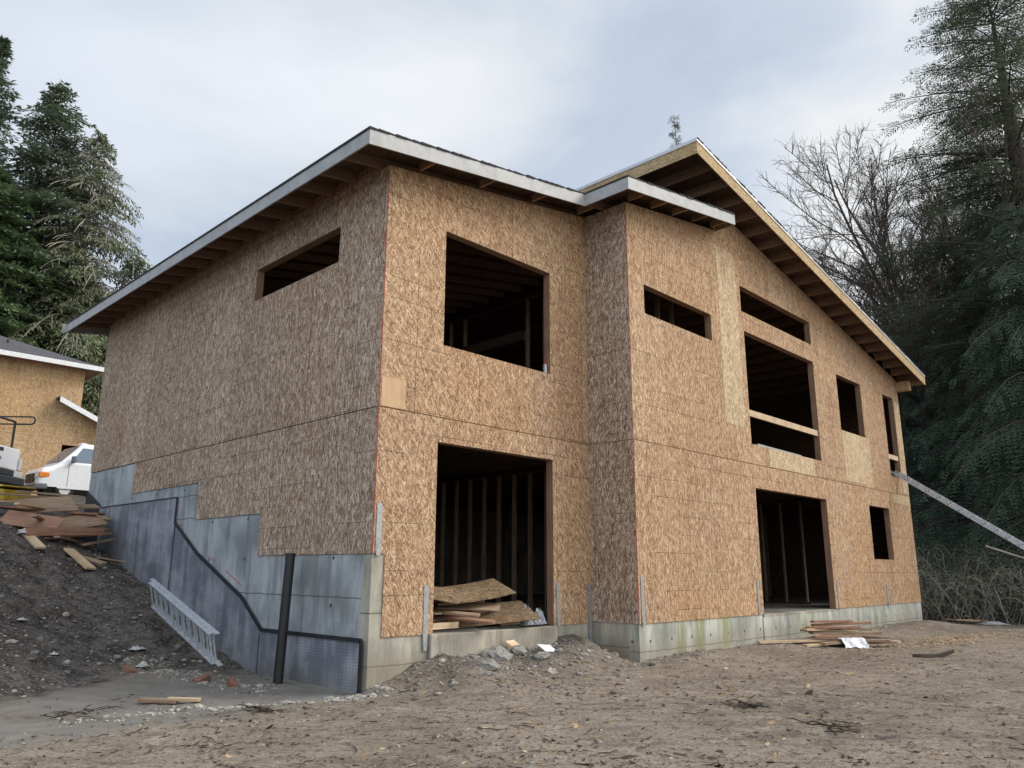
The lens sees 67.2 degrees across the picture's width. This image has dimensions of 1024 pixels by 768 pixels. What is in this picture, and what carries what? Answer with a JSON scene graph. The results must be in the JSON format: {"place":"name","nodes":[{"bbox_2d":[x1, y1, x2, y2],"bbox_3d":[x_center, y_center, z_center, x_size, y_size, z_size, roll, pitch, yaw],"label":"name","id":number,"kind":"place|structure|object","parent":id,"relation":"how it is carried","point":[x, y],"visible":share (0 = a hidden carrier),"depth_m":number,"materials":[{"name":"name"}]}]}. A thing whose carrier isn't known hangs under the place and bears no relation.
{"place":"outdoors","nodes":[
{"label":"outdoors","id":0,"kind":"place"},
{"bbox_2d":[0,485,35,499],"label":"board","id":1,"kind":"object","parent":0,"point":[9,489],"visible":0.6,"depth_m":17.90,"materials":[{"name":"yellow paint"}]},
{"bbox_2d":[64,512,103,514],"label":"board","id":2,"kind":"object","parent":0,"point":[100,513],"visible":0.36,"depth_m":16.03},
{"bbox_2d":[76,504,100,508],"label":"board","id":3,"kind":"object","parent":2,"relation":"on","point":[86,506],"visible":0.36,"depth_m":16.03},
{"bbox_2d":[0,493,51,497],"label":"board","id":4,"kind":"object","parent":3,"relation":"on","point":[21,495],"visible":0.89,"depth_m":15.07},
{"bbox_2d":[16,490,84,497],"bbox_3d":[-9.350,2.232,15.627,1.200,0.035,0.160,13,-11,-36],"label":"board","id":5,"kind":"object","parent":4,"relation":"on","point":[43,493],"visible":1,"depth_m":15.54,"materials":[{"name":"wood"}]},
{"bbox_2d":[0,495,1023,767],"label":"ground","id":6,"kind":"structure","parent":0,"point":[20,715],"depth_m":8.58,"materials":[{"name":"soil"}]},
{"bbox_2d":[0,500,13,502],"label":"board","id":7,"kind":"object","parent":6,"relation":"on","point":[6,501],"visible":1,"depth_m":14.82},
{"bbox_2d":[0,35,34,329],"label":"fir tree","id":8,"kind":"object","parent":6,"relation":"on","point":[6,47],"visible":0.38,"depth_m":47.12,"materials":[{"name":"green plant"}]},
{"bbox_2d":[0,416,35,486],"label":"pickup truck","id":9,"kind":"object","parent":6,"relation":"on","point":[10,464],"visible":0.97,"depth_m":19.71,"materials":[{"name":"white paint"}]},
{"bbox_2d":[18,529,45,548],"bbox_3d":[-8.401,2.711,13.491,0.750,0.035,0.170,21,4,35],"label":"board","id":10,"kind":"object","parent":6,"relation":"on","point":[35,542],"visible":0.79,"depth_m":13.39,"materials":[{"name":"wood"}]},
{"bbox_2d":[23,527,103,535],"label":"timber beam","id":11,"kind":"structure","parent":10,"relation":"on","point":[66,531],"depth_m":14.09,"materials":[{"name":"wood"}]},
{"bbox_2d":[0,510,64,527],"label":"plywood offcut","id":12,"kind":"object","parent":6,"relation":"on","point":[18,518],"visible":1,"depth_m":14.17,"materials":[{"name":"wood"}]},
{"bbox_2d":[31,514,43,519],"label":"board","id":13,"kind":"object","parent":6,"relation":"on","point":[37,517],"visible":0.64,"depth_m":14.01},
{"bbox_2d":[0,159,92,402],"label":"fir tree","id":14,"kind":"object","parent":6,"relation":"on","point":[16,267],"visible":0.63,"depth_m":43.62,"materials":[{"name":"green plant"}]},
{"bbox_2d":[0,336,103,496],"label":"neighbour house","id":15,"kind":"structure","parent":6,"relation":"on","point":[44,387],"depth_m":34.30,"materials":[{"name":"wood"}]},
{"bbox_2d":[22,443,93,496],"bbox_3d":[-17.468,3.823,32.616,2.440,2.408,5.390,-11,-18,39],"label":"parked van","id":16,"kind":"object","parent":6,"relation":"on","point":[67,471],"visible":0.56,"depth_m":30.90,"materials":[{"name":"white paint"}]},
{"bbox_2d":[0,80,122,410],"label":"fir tree","id":17,"kind":"object","parent":6,"relation":"on","point":[53,110],"visible":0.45,"depth_m":47.95,"materials":[{"name":"green plant"}]},
{"bbox_2d":[24,269,106,412],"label":"fir tree","id":18,"kind":"object","parent":6,"relation":"on","point":[50,339],"visible":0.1,"depth_m":45.95,"materials":[{"name":"green plant"}]},
{"bbox_2d":[53,536,78,541],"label":"board","id":19,"kind":"object","parent":6,"relation":"on","point":[65,538],"visible":1,"depth_m":14.08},
{"bbox_2d":[3,129,151,415],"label":"cedar tree","id":20,"kind":"object","parent":6,"relation":"on","point":[103,195],"visible":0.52,"depth_m":47.66,"materials":[{"name":"green plant"}]},
{"bbox_2d":[44,533,111,538],"bbox_3d":[-8.208,2.879,14.618,0.140,0.036,1.300,-6,-9,23],"label":"board","id":21,"kind":"object","parent":6,"relation":"on","point":[69,536],"visible":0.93,"depth_m":14.49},
{"bbox_2d":[63,548,95,569],"bbox_3d":[-7.664,3.097,13.666,0.750,0.035,0.200,24,-5,29],"label":"board","id":22,"kind":"object","parent":6,"relation":"on","point":[79,558],"visible":1,"depth_m":13.62,"materials":[{"name":"wood"}]},
{"bbox_2d":[58,513,107,527],"bbox_3d":[-8.528,2.682,14.842,0.500,0.015,1.250,24,15,33],"label":"plywood offcut","id":23,"kind":"object","parent":6,"relation":"on","point":[85,520],"visible":0.57,"depth_m":15.04,"materials":[{"name":"wood"}]},
{"bbox_2d":[43,704,123,721],"bbox_3d":[-4.475,3.374,7.884,0.706,0.071,0.816,-1,-14,5],"label":"root clump","id":24,"kind":"object","parent":6,"relation":"on","point":[68,712],"visible":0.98,"depth_m":7.92,"materials":[{"name":"plant"}]},
{"bbox_2d":[82,555,106,564],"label":"board","id":25,"kind":"object","parent":6,"relation":"on","point":[95,560],"visible":0.64,"depth_m":13.82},
{"bbox_2d":[82,538,115,545],"bbox_3d":[-8.002,3.058,14.942,0.090,0.036,1.000,-1,-6,2],"label":"board","id":26,"kind":"object","parent":6,"relation":"on","point":[96,542],"visible":1,"depth_m":14.84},
{"bbox_2d":[68,258,153,414],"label":"cedar tree","id":27,"kind":"object","parent":6,"relation":"on","point":[129,273],"visible":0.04,"depth_m":50.34,"materials":[{"name":"green plant"}]},
{"bbox_2d":[96,557,125,562],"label":"board","id":28,"kind":"object","parent":6,"relation":"on","point":[113,560],"visible":1,"depth_m":14.44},
{"bbox_2d":[123,658,132,663],"bbox_3d":[-5.545,4.004,11.126,0.140,0.089,0.164,-4,-14,17],"label":"rock","id":29,"kind":"object","parent":6,"relation":"on","point":[127,661],"visible":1,"depth_m":11.08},
{"bbox_2d":[122,666,136,673],"bbox_3d":[-5.363,4.010,10.794,0.220,0.070,0.100,5,-17,36],"label":"brick","id":30,"kind":"object","parent":6,"relation":"on","point":[128,669],"visible":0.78,"depth_m":10.76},
{"bbox_2d":[129,646,145,649],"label":"plastic scrap","id":31,"kind":"object","parent":6,"relation":"on","point":[135,648],"visible":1,"depth_m":11.51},
{"bbox_2d":[135,661,148,666],"bbox_3d":[-5.281,4.003,11.029,0.168,0.079,0.162,-6,-15,25],"label":"rock","id":32,"kind":"object","parent":6,"relation":"on","point":[143,664],"visible":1,"depth_m":10.99,"materials":[{"name":"white stone"}]},
{"bbox_2d":[137,697,178,703],"bbox_3d":[-4.041,3.621,8.816,0.420,0.040,0.120,4,-14,-5],"label":"plank","id":33,"kind":"object","parent":6,"relation":"on","point":[152,700],"visible":0.93,"depth_m":8.76,"materials":[{"name":"wood"}]},
{"bbox_2d":[166,697,200,701],"bbox_3d":[-3.766,3.617,8.844,0.360,0.030,0.100,3,-14,-3],"label":"plank","id":34,"kind":"object","parent":6,"relation":"on","point":[189,699],"visible":1,"depth_m":8.80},
{"bbox_2d":[148,578,222,666],"bbox_3d":[-4.843,3.409,11.245,0.116,0.434,3.387,-8,5,-38],"label":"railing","id":35,"kind":"object","parent":6,"relation":"on","point":[203,625],"visible":1,"depth_m":10.97,"materials":[{"name":"metal"}]},
{"bbox_2d":[193,674,210,682],"bbox_3d":[-4.115,3.919,10.220,0.100,0.070,0.220,4,1,23],"label":"brick","id":36,"kind":"object","parent":6,"relation":"on","point":[204,677],"visible":0.77,"depth_m":10.20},
{"bbox_2d":[226,678,237,686],"bbox_3d":[-3.668,3.923,10.103,0.100,0.070,0.220,19,-9,-29],"label":"brick","id":37,"kind":"object","parent":6,"relation":"on","point":[231,682],"visible":0.82,"depth_m":10.06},
{"bbox_2d":[232,703,286,713],"bbox_3d":[-2.623,3.332,7.935,0.486,0.069,0.693,13,-19,-43],"label":"root clump","id":38,"kind":"object","parent":6,"relation":"on","point":[265,710],"visible":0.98,"depth_m":7.88,"materials":[{"name":"plant"}]},
{"bbox_2d":[273,553,295,684],"bbox_3d":[-3.078,3.203,10.413,0.140,1.792,0.195,-13,-19,43],"label":"standpipe","id":39,"kind":"object","parent":6,"relation":"on","point":[279,665],"visible":0.88,"depth_m":10.37,"materials":[{"name":"black plastic"}]},
{"bbox_2d":[484,671,494,675],"bbox_3d":[-0.281,3.545,9.431,0.121,0.070,0.122,-5,-14,20],"label":"rock","id":40,"kind":"object","parent":6,"relation":"on","point":[489,673],"visible":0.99,"depth_m":9.40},
{"bbox_2d":[480,659,500,670],"bbox_3d":[-0.289,3.524,9.656,0.303,0.153,0.216,-5,-15,21],"label":"rock","id":41,"kind":"object","parent":6,"relation":"on","point":[491,664],"visible":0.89,"depth_m":9.58,"materials":[{"name":"stone"}]},
{"bbox_2d":[62,126,925,693],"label":"unfinished house","id":42,"kind":"structure","parent":6,"relation":"on","point":[350,394],"depth_m":13.33,"materials":[{"name":"brown wood"}]},
{"bbox_2d":[255,227,340,300],"bbox_3d":[-3.434,-1.977,12.461,2.616,0.848,0.128,-13,-19,43],"label":"window frame","id":43,"kind":"structure","parent":42,"relation":"in","point":[261,272],"depth_m":12.80,"materials":[{"name":"wood"}]},
{"bbox_2d":[433,622,458,629],"bbox_3d":[-0.968,3.304,10.534,0.100,0.080,0.600,-11,-17,38],"label":"board scrap","id":44,"kind":"object","parent":42,"relation":"on","point":[444,625],"visible":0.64,"depth_m":10.54,"materials":[{"name":"wood"}]},
{"bbox_2d":[440,600,540,628],"bbox_3d":[-0.347,3.418,11.463,1.350,0.016,0.800,1,3,-22],"label":"board scrap","id":45,"kind":"object","parent":42,"relation":"on","point":[512,611],"visible":0.64,"depth_m":11.44,"materials":[{"name":"wood"}]},
{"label":"board scrap","id":46,"kind":"object","parent":45,"relation":"on","visible":0},
{"bbox_2d":[436,602,500,611],"bbox_3d":[-0.622,3.190,11.077,0.900,0.015,0.340,2,1,2],"label":"board scrap","id":47,"kind":"object","parent":46,"relation":"on","point":[478,606],"visible":0.79,"depth_m":11.02,"materials":[{"name":"wood"}]},
{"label":"board scrap","id":48,"kind":"object","parent":46,"relation":"on","visible":0},
{"bbox_2d":[433,578,515,604],"bbox_3d":[-0.658,3.034,11.245,1.250,0.045,0.720,0,4,-30],"label":"board scrap","id":49,"kind":"object","parent":48,"relation":"on","point":[491,588],"visible":0.74,"depth_m":11.34,"materials":[{"name":"wood"}]},
{"label":"board scrap","id":50,"kind":"object","parent":48,"relation":"on","visible":0},
{"bbox_2d":[433,586,468,603],"bbox_3d":[-1.145,2.906,10.765,1.000,0.015,0.400,5,9,18],"label":"board scrap","id":51,"kind":"object","parent":50,"relation":"on","point":[447,595],"visible":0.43,"depth_m":10.68,"materials":[{"name":"wood"}]},
{"bbox_2d":[446,231,549,373],"bbox_3d":[-0.227,-1.314,12.235,0.128,2.058,2.416,-13,-19,43],"label":"window frame","id":52,"kind":"structure","parent":42,"relation":"in","point":[545,275],"depth_m":12.92,"materials":[{"name":"wood"}]},
{"bbox_2d":[499,622,520,625],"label":"board scrap","id":53,"kind":"object","parent":42,"relation":"on","point":[510,623],"visible":0.57,"depth_m":11.41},
{"bbox_2d":[516,604,541,625],"bbox_3d":[0.227,3.499,11.729,0.362,0.312,0.362,-11,-18,40],"label":"plastic film","id":54,"kind":"object","parent":42,"relation":"on","point":[528,622],"visible":0.47,"depth_m":11.58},
{"bbox_2d":[535,608,549,623],"bbox_3d":[0.409,3.585,11.926,0.292,0.238,0.290,-9,-16,33],"label":"plastic film","id":55,"kind":"object","parent":42,"relation":"on","point":[540,614],"visible":0.65,"depth_m":11.87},
{"bbox_2d":[543,362,546,372],"bbox_3d":[0.546,-0.264,12.783,0.066,0.200,0.066,-13,-19,43],"label":"spray can","id":56,"kind":"object","parent":42,"relation":"on","point":[544,368],"visible":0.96,"depth_m":12.76,"materials":[{"name":"metal"}]},
{"bbox_2d":[643,284,711,340],"bbox_3d":[3.057,-1.387,14.384,0.127,0.818,2.376,-13,-19,43],"label":"window frame","id":57,"kind":"structure","parent":42,"relation":"in","point":[706,316],"depth_m":14.82,"materials":[{"name":"wood"}]},
{"bbox_2d":[739,286,810,344],"bbox_3d":[5.958,-1.599,17.521,0.127,0.848,3.556,-13,-19,43],"label":"window frame","id":58,"kind":"structure","parent":42,"relation":"in","point":[806,325],"depth_m":17.93,"materials":[{"name":"wood"}]},
{"bbox_2d":[754,444,801,455],"bbox_3d":[5.717,1.463,16.721,0.240,0.050,2.200,-12,-18,41],"label":"scaffold plank","id":59,"kind":"object","parent":42,"relation":"on","point":[775,449],"visible":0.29,"depth_m":16.43,"materials":[{"name":"wood"}]},
{"bbox_2d":[744,331,820,460],"bbox_3d":[5.971,0.253,17.096,0.127,2.668,3.496,-13,-19,43],"label":"window frame","id":60,"kind":"structure","parent":42,"relation":"in","point":[809,364],"depth_m":18.18,"materials":[{"name":"wood"}]},
{"bbox_2d":[836,374,864,436],"bbox_3d":[8.661,0.489,19.902,0.127,1.708,1.676,-13,-19,43],"label":"window frame","id":61,"kind":"structure","parent":42,"relation":"in","point":[857,388],"depth_m":20.42,"materials":[{"name":"wood"}]},
{"bbox_2d":[869,505,893,559],"bbox_3d":[9.531,3.774,20.048,0.127,1.618,1.516,-13,-19,43],"label":"window frame","id":62,"kind":"structure","parent":42,"relation":"in","point":[886,511],"depth_m":20.52,"materials":[{"name":"wood"}]},
{"bbox_2d":[882,394,899,476],"bbox_3d":[10.657,1.382,21.814,0.127,2.568,0.926,-13,-19,43],"label":"window frame","id":63,"kind":"structure","parent":42,"relation":"in","point":[890,404],"depth_m":22.12,"materials":[{"name":"wood"}]},
{"bbox_2d":[480,645,512,660],"bbox_3d":[-0.206,3.688,10.509,0.450,0.249,0.493,1,-14,-2],"label":"rock","id":64,"kind":"object","parent":6,"relation":"on","point":[498,652],"visible":0.77,"depth_m":10.36,"materials":[{"name":"stone"}]},
{"bbox_2d":[0,629,1023,767],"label":"wood chips","id":65,"kind":"object","parent":6,"relation":"on","point":[810,692],"visible":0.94,"depth_m":7.45,"materials":[{"name":"brown wood"}]},
{"bbox_2d":[1,644,1023,767],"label":"twig litter","id":66,"kind":"object","parent":6,"relation":"on","point":[220,764],"visible":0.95,"depth_m":7.21,"materials":[{"name":"wood"}]},
{"bbox_2d":[509,645,526,655],"bbox_3d":[0.083,3.755,10.801,0.286,0.181,0.296,-6,-15,23],"label":"rock","id":67,"kind":"object","parent":6,"relation":"on","point":[518,650],"visible":0.74,"depth_m":10.69,"materials":[{"name":"stone"}]},
{"bbox_2d":[504,640,519,647],"bbox_3d":[-0.001,3.680,10.911,0.120,0.040,0.240,27,2,32],"label":"wood block","id":68,"kind":"object","parent":67,"relation":"on","point":[511,643],"depth_m":10.86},
{"bbox_2d":[533,651,549,659],"bbox_3d":[0.409,3.767,10.683,0.264,0.122,0.181,7,-15,-24],"label":"rock","id":69,"kind":"object","parent":6,"relation":"on","point":[540,655],"visible":1,"depth_m":10.62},
{"bbox_2d":[537,644,554,651],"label":"paper scrap","id":70,"kind":"object","parent":6,"relation":"on","point":[548,648],"visible":1,"depth_m":10.94,"materials":[{"name":"white paper"}]},
{"bbox_2d":[545,667,556,673],"bbox_3d":[0.512,3.834,10.283,0.197,0.107,0.187,10,-16,-34],"label":"rock","id":71,"kind":"object","parent":6,"relation":"on","point":[552,670],"visible":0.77,"depth_m":10.24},
{"bbox_2d":[667,114,682,147],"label":"fir tree","id":72,"kind":"object","parent":6,"relation":"on","point":[677,127],"visible":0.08,"depth_m":44.73,"materials":[{"name":"green plant"}]},
{"bbox_2d":[719,699,770,709],"bbox_3d":[2.559,3.463,8.321,0.696,0.062,0.498,-1,-14,3],"label":"root clump","id":73,"kind":"object","parent":6,"relation":"on","point":[753,705],"visible":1,"depth_m":8.30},
{"bbox_2d":[757,639,826,643],"bbox_3d":[5.286,4.849,14.528,1.500,0.040,0.100,5,-14,-17],"label":"board","id":74,"kind":"object","parent":6,"relation":"on","point":[793,641],"visible":1,"depth_m":14.46,"materials":[{"name":"wood"}]},
{"bbox_2d":[801,643,826,646],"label":"board","id":75,"kind":"object","parent":6,"relation":"on","point":[813,645],"visible":0.86,"depth_m":14.40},
{"bbox_2d":[782,714,887,735],"bbox_3d":[3.000,3.248,7.378,0.963,0.068,0.767,11,-17,-38],"label":"root clump","id":76,"kind":"object","parent":6,"relation":"on","point":[833,725],"visible":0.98,"depth_m":7.31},
{"bbox_2d":[840,637,869,647],"bbox_3d":[6.483,4.929,14.677,0.506,0.198,0.338,2,-14,-8],"label":"tarp scrap","id":77,"kind":"object","parent":6,"relation":"on","point":[860,642],"visible":0.99,"depth_m":14.60,"materials":[{"name":"white plastic"}]},
{"bbox_2d":[868,640,897,643],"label":"board","id":78,"kind":"object","parent":6,"relation":"on","point":[893,642],"visible":0.29,"depth_m":15.05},
{"bbox_2d":[796,642,882,643],"bbox_3d":[6.268,4.990,14.948,1.900,0.020,0.500,3,-14,-11],"label":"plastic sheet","id":79,"kind":"object","parent":78,"relation":"on","point":[818,642],"visible":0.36,"depth_m":14.59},
{"bbox_2d":[819,642,843,644],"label":"board","id":80,"kind":"object","parent":79,"relation":"on","point":[829,643],"visible":0.64,"depth_m":14.51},
{"bbox_2d":[825,639,889,641],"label":"board","id":81,"kind":"object","parent":79,"relation":"on","point":[876,640],"visible":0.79,"depth_m":14.75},
{"bbox_2d":[811,635,861,637],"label":"board","id":82,"kind":"object","parent":81,"relation":"on","point":[838,636],"visible":1,"depth_m":14.76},
{"bbox_2d":[808,631,881,634],"bbox_3d":[6.481,4.839,14.988,1.400,0.040,0.200,2,-14,-6],"label":"board","id":83,"kind":"object","parent":82,"relation":"on","point":[848,632],"visible":1,"depth_m":14.91,"materials":[{"name":"wood"}]},
{"bbox_2d":[802,628,844,631],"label":"board","id":84,"kind":"object","parent":83,"relation":"on","point":[826,630],"visible":0.86,"depth_m":14.89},
{"bbox_2d":[805,626,860,628],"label":"board","id":85,"kind":"object","parent":84,"relation":"on","point":[835,627],"visible":0.93,"depth_m":14.93,"materials":[{"name":"wood"}]},
{"bbox_2d":[843,628,871,630],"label":"board","id":86,"kind":"object","parent":83,"relation":"on","point":[867,629],"visible":0.5,"depth_m":15.26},
{"bbox_2d":[811,621,870,625],"bbox_3d":[6.512,4.749,15.265,1.200,0.040,0.150,0,-13,-8],"label":"board","id":87,"kind":"object","parent":86,"relation":"on","point":[842,623],"visible":0.93,"depth_m":15.21,"materials":[{"name":"wood"}]},
{"bbox_2d":[810,620,852,622],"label":"board","id":88,"kind":"object","parent":87,"relation":"on","point":[826,621],"visible":1,"depth_m":15.14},
{"bbox_2d":[862,636,888,638],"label":"board","id":89,"kind":"object","parent":78,"relation":"on","point":[877,637],"visible":0.36,"depth_m":15.13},
{"bbox_2d":[755,66,1023,545],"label":"bare maple","id":90,"kind":"object","parent":6,"relation":"on","point":[880,240],"visible":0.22,"depth_m":33.72,"materials":[{"name":"brown plant"}]},
{"bbox_2d":[763,530,1023,624],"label":"bramble canes","id":91,"kind":"object","parent":6,"relation":"on","point":[942,593],"visible":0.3,"depth_m":23.27,"materials":[{"name":"brown plant"}]},
{"bbox_2d":[985,545,1023,558],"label":"fallen branch","id":92,"kind":"object","parent":91,"relation":"on","point":[1008,553],"visible":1,"depth_m":22.44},
{"bbox_2d":[879,322,952,532],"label":"hemlock tree","id":93,"kind":"object","parent":6,"relation":"on","point":[920,458],"depth_m":40.94,"materials":[{"name":"green plant"}]},
{"bbox_2d":[824,147,1023,536],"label":"bare maple","id":94,"kind":"object","parent":6,"relation":"on","point":[909,289],"visible":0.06,"depth_m":37.37,"materials":[{"name":"brown plant"}]},
{"bbox_2d":[912,649,953,657],"bbox_3d":[7.252,4.635,13.269,0.750,0.126,0.179,1,-14,-4],"label":"bark slab","id":95,"kind":"object","parent":6,"relation":"on","point":[944,654],"depth_m":13.21,"materials":[{"name":"wood"}]},
{"bbox_2d":[845,0,1023,375],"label":"fir tree","id":96,"kind":"object","parent":6,"relation":"on","point":[1001,62],"visible":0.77,"depth_m":31.39,"materials":[{"name":"green plant"}]},
{"bbox_2d":[882,320,1006,562],"bbox_3d":[17.271,2.906,33.781,8.496,12.185,7.194,-5,-14,19],"label":"hemlock tree","id":97,"kind":"object","parent":6,"relation":"on","point":[905,428],"visible":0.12,"depth_m":33.18,"materials":[{"name":"green plant"}]},
{"bbox_2d":[891,471,1023,549],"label":"extension ladder","id":98,"kind":"object","parent":6,"relation":"on","point":[968,514],"visible":0.98,"depth_m":20.09,"materials":[{"name":"metal"}]},
{"bbox_2d":[945,618,979,621],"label":"board","id":99,"kind":"object","parent":6,"relation":"on","point":[962,620],"visible":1,"depth_m":21.63,"materials":[{"name":"brown wood"}]},
{"bbox_2d":[903,258,1023,583],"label":"hemlock tree","id":100,"kind":"object","parent":6,"relation":"on","point":[938,521],"visible":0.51,"depth_m":29.54,"materials":[{"name":"green plant"}]},
{"bbox_2d":[905,336,1023,508],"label":"distant wood","id":101,"kind":"object","parent":6,"relation":"on","point":[937,468],"depth_m":46.27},
{"bbox_2d":[915,289,1023,544],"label":"hemlock tree","id":102,"kind":"object","parent":6,"relation":"on","point":[971,467],"visible":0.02,"depth_m":36.80,"materials":[{"name":"green plant"}]},
{"bbox_2d":[924,206,1023,619],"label":"hemlock tree","id":103,"kind":"object","parent":6,"relation":"on","point":[1015,349],"visible":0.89,"depth_m":26.49,"materials":[{"name":"green plant"}]},
{"bbox_2d":[978,621,1009,624],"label":"tarp scrap","id":104,"kind":"object","parent":6,"relation":"on","point":[992,623],"visible":1,"depth_m":21.34,"materials":[{"name":"white plastic"}]},
{"bbox_2d":[0,0,1023,498],"label":"sky","id":105,"kind":"structure","parent":0,"point":[206,107],"materials":[{"name":"white"}]},
{"label":"board","id":106,"kind":"object","parent":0,"visible":0},
{"bbox_2d":[50,515,106,516],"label":"board","id":107,"kind":"object","parent":106,"relation":"on","point":[73,515],"visible":0.29,"depth_m":15.24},
{"bbox_2d":[62,511,95,514],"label":"board","id":108,"kind":"object","parent":107,"relation":"on","point":[79,512],"visible":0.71,"depth_m":15.18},
{"bbox_2d":[0,505,37,510],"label":"board","id":109,"kind":"object","parent":108,"relation":"on","point":[13,508],"visible":0.8,"depth_m":14.48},
{"bbox_2d":[14,502,47,508],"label":"board","id":110,"kind":"object","parent":109,"relation":"on","point":[29,505],"visible":0.64,"depth_m":14.46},
{"bbox_2d":[13,496,78,512],"bbox_3d":[-9.095,2.358,15.056,1.000,0.015,0.620,4,17,-44],"label":"plywood offcut","id":111,"kind":"object","parent":110,"relation":"on","point":[59,504],"visible":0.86,"depth_m":15.10,"materials":[{"name":"wood"}]},
{"label":"board scrap","id":112,"kind":"object","parent":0,"visible":0},
{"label":"board scrap","id":113,"kind":"object","parent":112,"relation":"on","visible":0},
{"bbox_2d":[435,615,494,624],"bbox_3d":[-0.661,3.298,10.803,0.850,0.031,0.130,1,-2,14],"label":"board scrap","id":114,"kind":"object","parent":113,"relation":"on","point":[466,619],"visible":0.93,"depth_m":10.77,"materials":[{"name":"wood"}]},
{"label":"board scrap","id":115,"kind":"object","parent":114,"relation":"on","visible":0},
{"bbox_2d":[433,609,479,617],"bbox_3d":[-0.843,3.186,10.725,0.800,0.031,0.130,1,-2,14],"label":"board scrap","id":116,"kind":"object","parent":115,"relation":"on","point":[460,613],"visible":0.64,"depth_m":10.67,"materials":[{"name":"wood"}]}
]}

